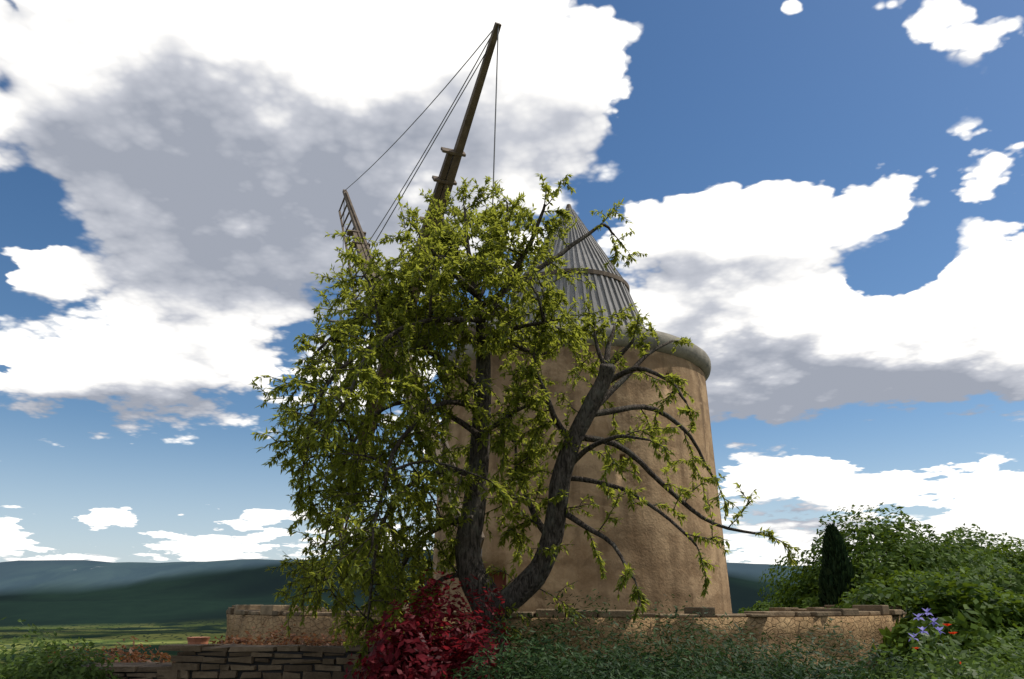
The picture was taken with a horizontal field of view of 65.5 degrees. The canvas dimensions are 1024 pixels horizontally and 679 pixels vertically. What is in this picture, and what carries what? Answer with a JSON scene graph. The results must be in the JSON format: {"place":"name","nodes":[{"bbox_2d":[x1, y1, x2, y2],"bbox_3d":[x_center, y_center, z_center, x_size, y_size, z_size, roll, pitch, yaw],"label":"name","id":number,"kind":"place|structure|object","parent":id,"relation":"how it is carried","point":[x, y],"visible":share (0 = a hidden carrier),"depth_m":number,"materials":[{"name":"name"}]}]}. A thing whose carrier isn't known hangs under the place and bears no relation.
{"place":"outdoors","nodes":[
{"label":"outdoors","id":0,"kind":"place"},
{"bbox_2d":[65,644,415,678],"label":"dry stone wall","id":1,"kind":"structure","parent":0,"point":[175,667],"depth_m":8.54,"materials":[{"name":"brown stone"}]},
{"bbox_2d":[0,550,812,674],"bbox_3d":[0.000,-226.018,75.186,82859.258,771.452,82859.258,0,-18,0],"label":"distant hills","id":2,"kind":"structure","parent":0,"point":[101,604],"depth_m":7304.15,"materials":[{"name":"green plant"}]},
{"bbox_2d":[187,637,209,643],"bbox_3d":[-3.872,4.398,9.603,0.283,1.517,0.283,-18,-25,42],"label":"flower pot","id":3,"kind":"object","parent":2,"relation":"on","point":[197,640],"visible":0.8,"depth_m":9.74,"materials":[{"name":"brown ceramic"}]},
{"bbox_2d":[28,623,376,669],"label":"plants","id":4,"kind":"object","parent":2,"relation":"on","point":[135,655],"visible":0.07,"depth_m":11.02,"materials":[{"name":"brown plant"}]},
{"bbox_2d":[343,569,513,678],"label":"red shrub","id":5,"kind":"object","parent":2,"relation":"on","point":[438,657],"visible":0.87,"depth_m":7.73,"materials":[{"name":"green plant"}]},
{"bbox_2d":[0,617,1023,678],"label":"green shrubs","id":6,"kind":"object","parent":2,"relation":"on","point":[42,668],"visible":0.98,"depth_m":7.90,"materials":[{"name":"green plant"}]},
{"bbox_2d":[248,173,800,676],"bbox_3d":[0.111,0.553,9.445,6.879,6.980,4.272,0,-18,0],"label":"almond tree","id":7,"kind":"object","parent":2,"relation":"on","point":[386,299],"depth_m":9.13,"materials":[{"name":"green plant"}]},
{"bbox_2d":[225,614,904,678],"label":"garden wall","id":8,"kind":"structure","parent":2,"relation":"on","point":[862,628],"depth_m":11.18,"materials":[{"name":"stone"}]},
{"bbox_2d":[226,604,906,617],"bbox_3d":[1.011,5.208,15.389,13.449,0.168,9.886,0,-18,0],"label":"wall coping","id":9,"kind":"object","parent":8,"relation":"on","point":[855,610],"visible":0.78,"depth_m":11.61,"materials":[{"name":"stone"}]},
{"bbox_2d":[442,589,956,678],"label":"ground cover plants","id":10,"kind":"object","parent":2,"relation":"on","point":[548,668],"visible":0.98,"depth_m":7.32,"materials":[{"name":"green plant"}]},
{"bbox_2d":[816,523,855,606],"bbox_3d":[8.608,6.713,20.945,1.184,3.706,1.185,0,-18,0],"label":"cypress tree","id":11,"kind":"object","parent":2,"relation":"on","point":[836,574],"visible":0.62,"depth_m":20.95,"materials":[{"name":"green plant"}]},
{"bbox_2d":[738,502,1023,678],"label":"bushes","id":12,"kind":"object","parent":2,"relation":"on","point":[970,587],"depth_m":17.45,"materials":[{"name":"green plant"}]},
{"bbox_2d":[908,608,963,672],"bbox_3d":[4.091,3.280,7.592,0.459,1.368,1.322,-9,-20,24],"label":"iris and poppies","id":13,"kind":"object","parent":2,"relation":"on","point":[922,628],"visible":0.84,"depth_m":8.04,"materials":[{"name":"blue plant"}]},
{"bbox_2d":[0,0,1023,565],"label":"sky","id":14,"kind":"structure","parent":0,"point":[825,198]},
{"bbox_2d":[432,324,731,613],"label":"windmill tower","id":15,"kind":"structure","parent":0,"point":[658,551],"depth_m":15.14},
{"bbox_2d":[338,22,519,548],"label":"windmill sails","id":16,"kind":"object","parent":15,"relation":"attached to","point":[444,179],"visible":0.23,"depth_m":15.35},
{"bbox_2d":[329,23,498,570],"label":"rigging ropes","id":17,"kind":"object","parent":16,"relation":"attached to","point":[432,144],"visible":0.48,"depth_m":15.14,"materials":[{"name":"grey metal"}]},
{"bbox_2d":[515,216,634,325],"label":"cone roof boards","id":18,"kind":"object","parent":15,"relation":"on","point":[579,286],"visible":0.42,"depth_m":17.99,"materials":[{"name":"grey wood"}]},
{"bbox_2d":[509,204,644,328],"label":"roof battens","id":19,"kind":"object","parent":18,"relation":"attached to","point":[615,275],"visible":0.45,"depth_m":18.25,"materials":[{"name":"grey wood"}]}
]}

